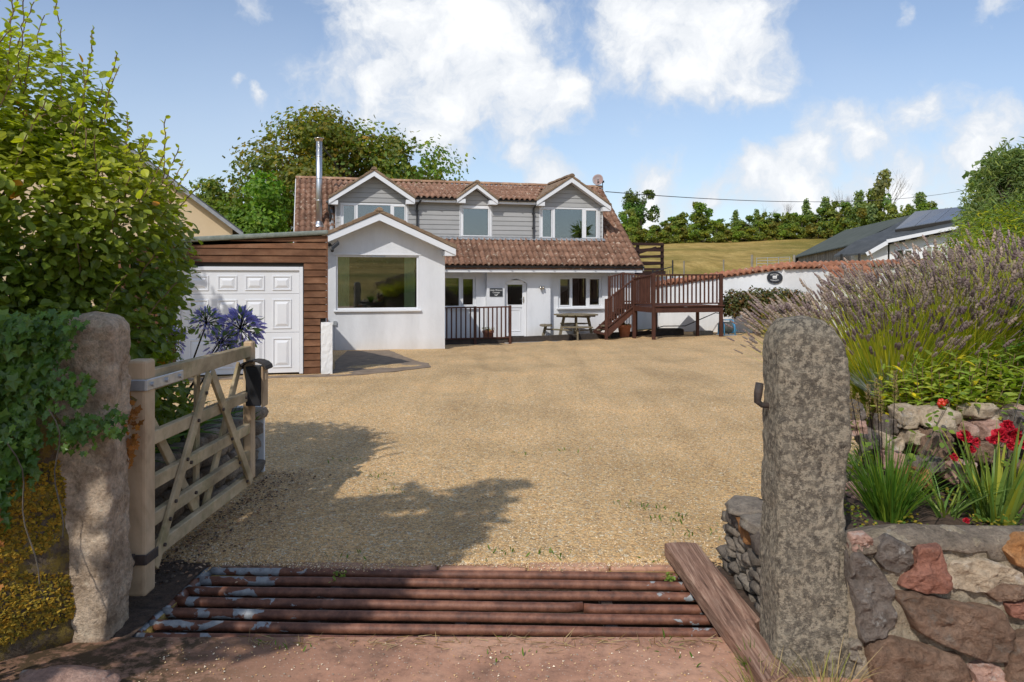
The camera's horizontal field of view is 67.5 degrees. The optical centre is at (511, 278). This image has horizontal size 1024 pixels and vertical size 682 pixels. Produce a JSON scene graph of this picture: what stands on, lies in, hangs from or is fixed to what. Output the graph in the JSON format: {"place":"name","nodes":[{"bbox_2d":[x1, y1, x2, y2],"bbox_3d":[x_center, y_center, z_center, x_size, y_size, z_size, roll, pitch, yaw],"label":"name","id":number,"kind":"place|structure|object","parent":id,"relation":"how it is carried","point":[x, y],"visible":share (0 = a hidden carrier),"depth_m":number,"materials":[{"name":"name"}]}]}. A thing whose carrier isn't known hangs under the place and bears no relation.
{"place":"outdoors","nodes":[
{"label":"outdoors","id":0,"kind":"place"},
{"bbox_2d":[113,559,209,636],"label":"verge","id":1,"kind":"structure","parent":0,"point":[143,610],"depth_m":4.18,"materials":[{"name":"soil"}]},
{"bbox_2d":[143,234,830,632],"bbox_3d":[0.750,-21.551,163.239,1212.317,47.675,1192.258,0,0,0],"label":"ground","id":2,"kind":"structure","parent":0,"point":[703,258],"depth_m":97.74,"materials":[{"name":"green plant"}]},
{"bbox_2d":[0,395,136,661],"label":"mossy wall","id":3,"kind":"structure","parent":2,"relation":"on","point":[35,616],"depth_m":3.49,"materials":[{"name":"plant"}]},
{"bbox_2d":[0,308,128,583],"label":"ivy","id":4,"kind":"object","parent":3,"relation":"attached to","point":[26,359],"visible":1,"depth_m":3.45,"materials":[{"name":"green plant"}]},
{"bbox_2d":[0,392,144,589],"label":"withered ivy","id":5,"kind":"object","parent":3,"relation":"attached to","point":[133,441],"visible":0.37,"depth_m":3.86,"materials":[{"name":"brown plant"}]},
{"bbox_2d":[49,311,134,642],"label":"gate pillar","id":6,"kind":"structure","parent":2,"relation":"on","point":[97,522],"depth_m":3.64,"materials":[{"name":"stone"}]},
{"bbox_2d":[128,341,254,595],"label":"wooden gate","id":7,"kind":"structure","parent":6,"relation":"attached to","point":[145,479],"depth_m":4.49,"materials":[{"name":"brown wood"}]},
{"bbox_2d":[240,358,272,406],"bbox_3d":[-1.905,0.775,5.695,0.210,0.345,0.160,0,0,0],"label":"letter box","id":8,"kind":"object","parent":7,"relation":"attached to","point":[257,384],"visible":0.98,"depth_m":5.63,"materials":[{"name":"black metal"}]},
{"bbox_2d":[0,99,242,305],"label":"cream house","id":9,"kind":"structure","parent":2,"relation":"on","point":[205,218],"depth_m":31.34,"materials":[{"name":"beige paint"}]},
{"bbox_2d":[155,406,268,539],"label":"garden wall","id":10,"kind":"structure","parent":2,"relation":"on","point":[163,491],"depth_m":5.81,"materials":[{"name":"stone"}]},
{"bbox_2d":[185,171,257,218],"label":"sycamore tree","id":11,"kind":"object","parent":2,"relation":"on","point":[211,187],"visible":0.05,"depth_m":43.32,"materials":[{"name":"green plant"}]},
{"bbox_2d":[118,230,327,374],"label":"garage","id":12,"kind":"structure","parent":2,"relation":"on","point":[278,281],"depth_m":13.96,"materials":[{"name":"brown wood"}]},
{"bbox_2d":[181,271,298,374],"bbox_3d":[-4.883,0.794,13.816,2.019,1.862,0.086,0,0,-14],"label":"garage door","id":13,"kind":"structure","parent":12,"relation":"in","point":[272,295],"depth_m":13.89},
{"bbox_2d":[202,169,294,242],"bbox_3d":[-13.688,-1.466,39.971,6.906,8.331,7.419,0,0,33],"label":"maple tree","id":14,"kind":"object","parent":2,"relation":"on","point":[263,205],"visible":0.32,"depth_m":39.09,"materials":[{"name":"green plant"}]},
{"bbox_2d":[220,100,475,231],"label":"sycamore tree","id":15,"kind":"object","parent":2,"relation":"on","point":[340,142],"visible":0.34,"depth_m":45.16,"materials":[{"name":"green plant"}]},
{"bbox_2d":[154,576,713,636],"bbox_3d":[-0.310,1.945,4.130,2.960,0.350,0.840,0,0,0],"label":"grid pit","id":16,"kind":"object","parent":2,"relation":"on","point":[589,602],"depth_m":4.55,"materials":[{"name":"soil"}]},
{"bbox_2d":[132,564,720,636],"bbox_3d":[-0.315,1.798,4.115,3.118,0.144,0.990,0,0,2],"label":"cattle grid","id":17,"kind":"object","parent":16,"relation":"in","point":[607,614],"visible":0.84,"depth_m":4.11,"materials":[{"name":"metal"}]},
{"bbox_2d":[664,542,797,681],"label":"plank","id":18,"kind":"object","parent":17,"relation":"on","point":[732,616],"visible":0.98,"depth_m":3.81,"materials":[{"name":"wood"}]},
{"bbox_2d":[221,562,675,571],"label":"kerb","id":19,"kind":"structure","parent":2,"relation":"on","point":[649,568],"depth_m":4.59,"materials":[{"name":"concrete"}]},
{"bbox_2d":[293,137,644,349],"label":"cottage","id":20,"kind":"structure","parent":2,"relation":"on","point":[565,242],"depth_m":26.49,"materials":[{"name":"paint"}]},
{"bbox_2d":[338,257,348,307],"bbox_3d":[-4.609,0.255,20.986,0.300,1.830,0.092,0,0,-15],"label":"curtain","id":21,"kind":"object","parent":20,"relation":"hanging from","point":[343,282],"visible":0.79,"depth_m":20.99,"materials":[{"name":"fabric"}]},
{"bbox_2d":[341,203,406,224],"bbox_3d":[-4.681,-1.963,26.044,2.228,1.165,0.090,0,0,-15],"label":"window","id":22,"kind":"structure","parent":20,"relation":"in","point":[355,205],"depth_m":25.93,"materials":[{"name":"white plastic"}]},
{"bbox_2d":[334,255,420,311],"bbox_3d":[-3.687,0.140,21.055,2.365,1.548,0.190,0,0,-15],"label":"window","id":23,"kind":"structure","parent":20,"relation":"in","point":[416,308],"depth_m":21.04,"materials":[{"name":"white plastic"}]},
{"bbox_2d":[404,257,414,306],"bbox_3d":[-2.866,0.255,21.437,0.300,1.830,0.092,0,0,-15],"label":"curtain","id":24,"kind":"object","parent":20,"relation":"hanging from","point":[409,281],"visible":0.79,"depth_m":21.43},
{"bbox_2d":[445,276,477,308],"bbox_3d":[-1.986,0.495,26.272,1.642,1.120,0.220,0,0,-14],"label":"window","id":25,"kind":"structure","parent":20,"relation":"in","point":[461,278],"depth_m":26.38,"materials":[{"name":"white plastic"}]},
{"bbox_2d":[460,205,491,239],"bbox_3d":[-1.274,-1.946,26.905,1.233,1.210,0.130,0,0,-15],"label":"window","id":26,"kind":"structure","parent":20,"relation":"in","point":[462,207],"depth_m":26.88,"materials":[{"name":"white plastic"}]},
{"bbox_2d":[505,280,525,335],"bbox_3d":[0.106,1.055,26.664,0.800,1.990,0.146,0,0,-15],"label":"front door","id":27,"kind":"structure","parent":20,"relation":"in","point":[518,312],"depth_m":26.71,"materials":[{"name":"white plastic"}]},
{"bbox_2d":[540,207,598,240],"bbox_3d":[2.086,-1.954,27.773,2.366,1.233,0.130,0,0,-15],"label":"window","id":28,"kind":"structure","parent":20,"relation":"in","point":[552,209],"depth_m":27.76,"materials":[{"name":"white plastic"}]},
{"bbox_2d":[557,277,604,308],"bbox_3d":[2.442,0.521,27.401,1.781,1.157,0.250,0,0,-15],"label":"window","id":29,"kind":"structure","parent":20,"relation":"in","point":[569,306],"depth_m":27.47,"materials":[{"name":"white plastic"}]},
{"bbox_2d":[632,243,665,274],"bbox_3d":[4.649,-0.780,30.823,2.150,1.340,2.570,0,0,-14],"label":"fence","id":30,"kind":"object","parent":20,"relation":"attached to","point":[648,271],"depth_m":29.74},
{"bbox_2d":[605,190,962,201],"bbox_3d":[22.381,-5.735,49.419,52.613,4.519,0.034,0,0,-45],"label":"overhead wire","id":31,"kind":"object","parent":20,"relation":"attached to","point":[755,200],"visible":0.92,"depth_m":39.41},
{"bbox_2d":[618,209,637,235],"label":"oak tree","id":32,"kind":"object","parent":2,"relation":"on","point":[623,216],"visible":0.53,"depth_m":149.15,"materials":[{"name":"green plant"}]},
{"bbox_2d":[621,188,660,225],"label":"oak tree","id":33,"kind":"object","parent":2,"relation":"on","point":[638,205],"visible":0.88,"depth_m":157.64,"materials":[{"name":"green plant"}]},
{"bbox_2d":[592,272,724,339],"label":"raised deck","id":34,"kind":"structure","parent":2,"relation":"on","point":[615,305],"depth_m":24.65,"materials":[{"name":"wood"}]},
{"bbox_2d":[636,276,681,329],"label":"outbuilding","id":35,"kind":"structure","parent":2,"relation":"on","point":[644,320],"depth_m":30.09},
{"bbox_2d":[686,223,705,242],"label":"bramble bush","id":36,"kind":"object","parent":2,"relation":"on","point":[691,229],"visible":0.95,"depth_m":142.54,"materials":[{"name":"green plant"}]},
{"bbox_2d":[688,202,715,241],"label":"oak tree","id":37,"kind":"object","parent":2,"relation":"on","point":[699,208],"visible":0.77,"depth_m":145.19,"materials":[{"name":"green plant"}]},
{"bbox_2d":[706,220,726,242],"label":"bramble bush","id":38,"kind":"object","parent":2,"relation":"on","point":[720,227],"visible":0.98,"depth_m":142.65,"materials":[{"name":"green plant"}]},
{"bbox_2d":[716,495,762,613],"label":"return wall","id":39,"kind":"structure","parent":2,"relation":"on","point":[738,552],"depth_m":4.25,"materials":[{"name":"stone"}]},
{"bbox_2d":[718,285,805,334],"bbox_3d":[8.205,1.122,24.780,3.025,1.813,1.066,0,0,7],"label":"bush","id":40,"kind":"object","parent":2,"relation":"on","point":[735,302],"visible":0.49,"depth_m":24.67,"materials":[{"name":"green plant"}]},
{"bbox_2d":[657,259,929,333],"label":"boundary wall","id":41,"kind":"structure","parent":2,"relation":"on","point":[746,278],"depth_m":25.86,"materials":[{"name":"white paint"}]},
{"bbox_2d":[791,214,809,238],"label":"bramble bush","id":42,"kind":"object","parent":2,"relation":"on","point":[802,221],"visible":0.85,"depth_m":142.65,"materials":[{"name":"green plant"}]},
{"bbox_2d":[759,315,857,678],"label":"gate pillar","id":43,"kind":"structure","parent":2,"relation":"on","point":[807,439],"depth_m":3.32,"materials":[{"name":"stone"}]},
{"bbox_2d":[754,382,768,407],"bbox_3d":[1.160,0.532,3.480,0.121,0.120,0.038,0,0,0],"label":"gate hook","id":44,"kind":"object","parent":43,"relation":"attached to","point":[758,390],"visible":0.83,"depth_m":3.47,"materials":[{"name":"metal"}]},
{"bbox_2d":[803,207,834,238],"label":"hazel tree","id":45,"kind":"object","parent":2,"relation":"on","point":[811,228],"visible":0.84,"depth_m":139.84,"materials":[{"name":"green plant"}]},
{"bbox_2d":[821,200,844,229],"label":"hawthorn tree","id":46,"kind":"object","parent":2,"relation":"on","point":[835,215],"visible":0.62,"depth_m":137.94,"materials":[{"name":"green plant"}]},
{"bbox_2d":[836,200,856,231],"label":"hazel tree","id":47,"kind":"object","parent":2,"relation":"on","point":[846,206],"visible":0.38,"depth_m":132.70,"materials":[{"name":"green plant"}]},
{"bbox_2d":[821,265,879,336],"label":"wall","id":48,"kind":"structure","parent":2,"relation":"on","point":[835,267],"depth_m":23.95,"materials":[{"name":"white paint"}]},
{"bbox_2d":[842,190,867,230],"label":"pine tree","id":49,"kind":"object","parent":2,"relation":"on","point":[858,201],"visible":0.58,"depth_m":129.85,"materials":[{"name":"green plant"}]},
{"bbox_2d":[792,215,944,262],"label":"barn","id":50,"kind":"structure","parent":2,"relation":"on","point":[828,249],"depth_m":45.45,"materials":[{"name":"metal"}]},
{"bbox_2d":[856,188,882,226],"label":"hawthorn tree","id":51,"kind":"object","parent":2,"relation":"on","point":[861,212],"visible":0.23,"depth_m":125.89,"materials":[{"name":"green plant"}]},
{"bbox_2d":[865,168,893,223],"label":"ivy tree","id":52,"kind":"object","parent":2,"relation":"on","point":[880,198],"visible":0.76,"depth_m":121.47,"materials":[{"name":"green plant"}]},
{"bbox_2d":[877,202,898,221],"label":"hawthorn tree","id":53,"kind":"object","parent":2,"relation":"on","point":[892,212],"visible":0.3,"depth_m":117.35,"materials":[{"name":"green plant"}]},
{"bbox_2d":[834,207,964,289],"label":"annexe","id":54,"kind":"structure","parent":2,"relation":"on","point":[908,231],"depth_m":34.42,"materials":[{"name":"grey stone"}]},
{"bbox_2d":[844,382,1023,529],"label":"planting bed","id":55,"kind":"object","parent":2,"relation":"on","point":[926,515],"visible":0.01,"depth_m":4.04,"materials":[{"name":"soil"}]},
{"bbox_2d":[854,427,882,454],"bbox_3d":[2.079,0.952,4.480,0.117,0.149,0.210,-2,-1,9],"label":"rock","id":56,"kind":"object","parent":55,"relation":"on","point":[868,436],"visible":0.57,"depth_m":4.41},
{"bbox_2d":[850,420,867,435],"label":"rock","id":57,"kind":"object","parent":56,"relation":"on","point":[864,426],"visible":0.41,"depth_m":4.45,"materials":[{"name":"stone"}]},
{"bbox_2d":[850,399,866,420],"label":"rock","id":58,"kind":"object","parent":57,"relation":"on","point":[863,414],"visible":0.43,"depth_m":4.50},
{"bbox_2d":[724,266,1023,418],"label":"lavender","id":59,"kind":"object","parent":55,"relation":"on","point":[863,343],"visible":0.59,"depth_m":4.93,"materials":[{"name":"plant"}]},
{"bbox_2d":[849,370,898,477],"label":"seed heads","id":60,"kind":"object","parent":55,"relation":"on","point":[876,405],"visible":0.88,"depth_m":4.08,"materials":[{"name":"plant"}]},
{"bbox_2d":[850,354,919,396],"bbox_3d":[2.394,0.618,4.982,0.583,0.286,0.544,0,0,0],"label":"curry plant","id":61,"kind":"object","parent":55,"relation":"on","point":[860,385],"visible":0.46,"depth_m":4.92,"materials":[{"name":"green plant"}]},
{"bbox_2d":[875,450,907,469],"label":"rock","id":62,"kind":"object","parent":55,"relation":"on","point":[895,456],"visible":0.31,"depth_m":4.28,"materials":[{"name":"stone"}]},
{"bbox_2d":[874,430,904,451],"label":"rock","id":63,"kind":"object","parent":62,"relation":"on","point":[899,442],"visible":0.46,"depth_m":4.37,"materials":[{"name":"stone"}]},
{"bbox_2d":[846,419,972,523],"bbox_3d":[1.889,0.976,3.863,0.717,0.491,0.712,0,0,0],"label":"grass tuft","id":64,"kind":"object","parent":55,"relation":"on","point":[890,498],"visible":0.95,"depth_m":3.81,"materials":[{"name":"plant"}]},
{"bbox_2d":[896,428,924,445],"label":"rock","id":65,"kind":"object","parent":55,"relation":"on","point":[905,434],"visible":0.57,"depth_m":4.36,"materials":[{"name":"stone"}]},
{"bbox_2d":[873,413,900,435],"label":"rock","id":66,"kind":"object","parent":65,"relation":"on","point":[883,423],"visible":0.77,"depth_m":4.46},
{"bbox_2d":[887,403,919,429],"bbox_3d":[2.291,0.798,4.459,0.141,0.128,0.219,-5,0,4],"label":"rock","id":67,"kind":"object","parent":65,"relation":"on","point":[907,417],"visible":0.88,"depth_m":4.38,"materials":[{"name":"stone"}]},
{"bbox_2d":[802,231,1023,376],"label":"lavender","id":68,"kind":"object","parent":55,"relation":"on","point":[960,280],"visible":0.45,"depth_m":5.05,"materials":[{"name":"plant"}]},
{"bbox_2d":[894,465,932,489],"bbox_3d":[2.223,1.103,4.255,0.158,0.129,0.248,-4,-5,3],"label":"rock","id":69,"kind":"object","parent":55,"relation":"on","point":[921,471],"visible":0.2,"depth_m":4.17,"materials":[{"name":"stone"}]},
{"bbox_2d":[906,455,945,473],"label":"rock","id":70,"kind":"object","parent":69,"relation":"on","point":[936,460],"visible":0.35,"depth_m":4.23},
{"bbox_2d":[844,480,1023,527],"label":"ground cover","id":71,"kind":"object","parent":55,"relation":"on","point":[1006,520],"visible":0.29,"depth_m":3.78,"materials":[{"name":"green plant"}]},
{"bbox_2d":[846,348,1023,508],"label":"rose bush","id":72,"kind":"object","parent":55,"relation":"on","point":[941,402],"visible":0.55,"depth_m":4.05,"materials":[{"name":"green plant"}]},
{"bbox_2d":[870,346,1023,420],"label":"sage bush","id":73,"kind":"object","parent":55,"relation":"on","point":[927,388],"visible":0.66,"depth_m":4.59,"materials":[{"name":"green plant"}]},
{"bbox_2d":[884,449,1011,519],"bbox_3d":[2.269,1.044,3.918,0.696,0.358,0.652,0,0,0],"label":"day lily","id":74,"kind":"object","parent":55,"relation":"on","point":[942,508],"visible":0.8,"depth_m":3.90,"materials":[{"name":"plant"}]},
{"bbox_2d":[875,221,1023,350],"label":"lavender","id":75,"kind":"object","parent":55,"relation":"on","point":[986,244],"visible":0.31,"depth_m":5.39,"materials":[{"name":"plant"}]},
{"bbox_2d":[936,458,978,484],"bbox_3d":[2.486,1.077,4.285,0.163,0.134,0.245,-3,1,-4],"label":"rock","id":76,"kind":"object","parent":55,"relation":"on","point":[950,465],"visible":0.41,"depth_m":4.22,"materials":[{"name":"stone"}]},
{"bbox_2d":[912,426,953,460],"bbox_3d":[2.390,0.935,4.382,0.192,0.192,0.206,-3,-1,-1],"label":"rock","id":77,"kind":"object","parent":76,"relation":"on","point":[943,452],"visible":0.55,"depth_m":4.29,"materials":[{"name":"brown stone"}]},
{"bbox_2d":[913,404,962,433],"bbox_3d":[2.428,0.806,4.413,0.283,0.149,0.226,5,-3,8],"label":"rock","id":78,"kind":"object","parent":77,"relation":"on","point":[947,422],"visible":0.69,"depth_m":4.34,"materials":[{"name":"stone"}]},
{"bbox_2d":[951,420,979,437],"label":"rock","id":79,"kind":"object","parent":55,"relation":"on","point":[973,429],"visible":0.34,"depth_m":4.30,"materials":[{"name":"stone"}]},
{"bbox_2d":[915,188,1023,282],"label":"conifer hedge","id":80,"kind":"object","parent":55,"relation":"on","point":[1004,226],"visible":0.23,"depth_m":9.72,"materials":[{"name":"plant"}]},
{"bbox_2d":[953,402,999,420],"bbox_3d":[2.725,0.780,4.487,0.209,0.113,0.225,5,-5,-7],"label":"rock","id":81,"kind":"object","parent":55,"relation":"on","point":[984,411],"visible":0.87,"depth_m":4.41,"materials":[{"name":"stone"}]},
{"bbox_2d":[934,413,1023,525],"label":"iris clump","id":82,"kind":"object","parent":55,"relation":"on","point":[1013,499],"visible":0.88,"depth_m":3.80,"materials":[{"name":"plant"}]},
{"bbox_2d":[960,440,1013,466],"bbox_3d":[2.713,0.990,4.364,0.242,0.162,0.223,3,4,2],"label":"rock","id":83,"kind":"object","parent":55,"relation":"on","point":[987,447],"visible":0.27,"depth_m":4.28,"materials":[{"name":"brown stone"}]},
{"bbox_2d":[967,419,1001,440],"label":"rock","id":84,"kind":"object","parent":83,"relation":"on","point":[985,426],"visible":0.45,"depth_m":4.36,"materials":[{"name":"stone"}]},
{"bbox_2d":[952,334,1023,405],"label":"sage bush","id":85,"kind":"object","parent":55,"relation":"on","point":[1010,361],"visible":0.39,"depth_m":4.68,"materials":[{"name":"green plant"}]},
{"bbox_2d":[998,409,1023,433],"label":"rock","id":86,"kind":"object","parent":55,"relation":"on","point":[1018,419],"visible":0.53,"depth_m":4.34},
{"bbox_2d":[942,137,1023,279],"bbox_3d":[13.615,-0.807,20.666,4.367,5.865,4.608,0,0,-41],"label":"juniper tree","id":87,"kind":"object","parent":2,"relation":"on","point":[995,172],"visible":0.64,"depth_m":20.30,"materials":[{"name":"green plant"}]},
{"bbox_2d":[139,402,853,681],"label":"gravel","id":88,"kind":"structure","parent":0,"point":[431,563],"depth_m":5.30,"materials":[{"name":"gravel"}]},
{"bbox_2d":[0,637,1006,681],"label":"entrance apron","id":89,"kind":"object","parent":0,"point":[132,659],"visible":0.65,"depth_m":3.43,"materials":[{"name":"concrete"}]},
{"bbox_2d":[14,665,121,681],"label":"rock","id":90,"kind":"object","parent":89,"relation":"on","point":[68,673],"visible":1,"depth_m":3.14,"materials":[{"name":"stone"}]},
{"bbox_2d":[243,629,722,652],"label":"straw litter","id":91,"kind":"object","parent":89,"relation":"on","point":[272,638],"visible":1,"depth_m":3.60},
{"bbox_2d":[844,523,1023,681],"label":"rubble wall","id":92,"kind":"structure","parent":89,"relation":"on","point":[936,603],"depth_m":3.25,"materials":[{"name":"stone"}]},
{"bbox_2d":[0,0,1023,237],"label":"sky","id":93,"kind":"structure","parent":0,"point":[762,101],"materials":[{"name":"blue"}]},
{"bbox_2d":[161,330,867,568],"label":"gravel drive","id":94,"kind":"structure","parent":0,"point":[710,371],"depth_m":7.67,"materials":[{"name":"gravel"}]},
{"bbox_2d":[0,0,204,450],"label":"beech hedge","id":95,"kind":"object","parent":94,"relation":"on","point":[69,269],"visible":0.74,"depth_m":4.94,"materials":[{"name":"green plant"}]},
{"bbox_2d":[155,468,330,584],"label":"leaf litter","id":96,"kind":"object","parent":94,"relation":"on","point":[200,546],"visible":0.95,"depth_m":5.23,"materials":[{"name":"plant"}]},
{"bbox_2d":[182,350,430,380],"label":"concrete slab","id":97,"kind":"structure","parent":94,"relation":"on","point":[345,360],"depth_m":16.31,"materials":[{"name":"concrete"}]},
{"bbox_2d":[321,322,332,373],"bbox_3d":[-3.413,1.324,14.114,0.210,1.032,0.125,0,0,-14],"label":"wall stub","id":98,"kind":"object","parent":97,"relation":"on","point":[326,349],"depth_m":14.06,"materials":[{"name":"paint"}]},
{"bbox_2d":[256,447,719,666],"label":"weeds","id":99,"kind":"object","parent":94,"relation":"on","point":[550,550],"visible":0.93,"depth_m":4.80,"materials":[{"name":"green plant"}]},
{"bbox_2d":[445,331,651,344],"bbox_3d":[1.360,2.024,25.366,7.883,0.431,0.120,0,0,-19],"label":"sleeper edging","id":100,"kind":"object","parent":94,"relation":"on","point":[567,337],"visible":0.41,"depth_m":25.19,"materials":[{"name":"wood"}]},
{"bbox_2d":[656,328,683,335],"bbox_3d":[5.250,1.845,25.850,1.000,0.310,0.500,0,0,0],"label":"trough","id":101,"kind":"object","parent":94,"relation":"on","point":[668,331],"visible":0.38,"depth_m":25.60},
{"bbox_2d":[504,341,555,343],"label":"patio","id":102,"kind":"structure","parent":0,"point":[522,342],"depth_m":24.88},
{"bbox_2d":[445,305,510,344],"bbox_3d":[-1.133,1.545,24.420,2.347,1.350,0.090,0,0,-19],"label":"patio railing","id":103,"kind":"object","parent":102,"relation":"on","point":[475,338],"visible":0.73,"depth_m":24.43,"materials":[{"name":"wood"}]},
{"bbox_2d":[540,313,610,340],"bbox_3d":[2.173,1.647,26.035,2.306,0.869,2.306,0,0,-43],"label":"picnic table","id":104,"kind":"object","parent":102,"relation":"on","point":[588,316],"visible":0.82,"depth_m":25.96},
{"bbox_2d":[712,562,759,617],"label":"verge","id":105,"kind":"structure","parent":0,"point":[743,594],"depth_m":4.24,"materials":[{"name":"soil"}]},
{"bbox_2d":[712,645,820,681],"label":"dry grass","id":106,"kind":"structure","parent":0,"point":[751,671],"depth_m":3.20,"materials":[{"name":"plant"}]},
{"bbox_2d":[766,634,881,681],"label":"dry grass","id":107,"kind":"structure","parent":0,"point":[862,678],"depth_m":3.24,"materials":[{"name":"plant"}]},
{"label":"bed soil","id":108,"kind":"structure","parent":0,"visible":0},
{"bbox_2d":[156,305,256,434],"bbox_3d":[-2.523,0.718,5.727,1.262,1.024,1.290,0,0,0],"label":"agapanthus","id":109,"kind":"object","parent":108,"relation":"on","point":[199,311],"depth_m":6.15,"materials":[{"name":"plant"}]},
{"bbox_2d":[178,326,238,406],"bbox_3d":[-2.426,0.797,5.998,0.601,0.853,0.283,0,0,0],"label":"agapanthus","id":110,"kind":"object","parent":108,"relation":"on","point":[228,336],"visible":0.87,"depth_m":5.98,"materials":[{"name":"green plant"}]},
{"bbox_2d":[189,303,267,403],"bbox_3d":[-2.341,0.709,6.146,0.730,1.029,0.409,0,0,0],"label":"agapanthus","id":111,"kind":"object","parent":108,"relation":"on","point":[254,321],"visible":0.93,"depth_m":6.11,"materials":[{"name":"purple plant"}]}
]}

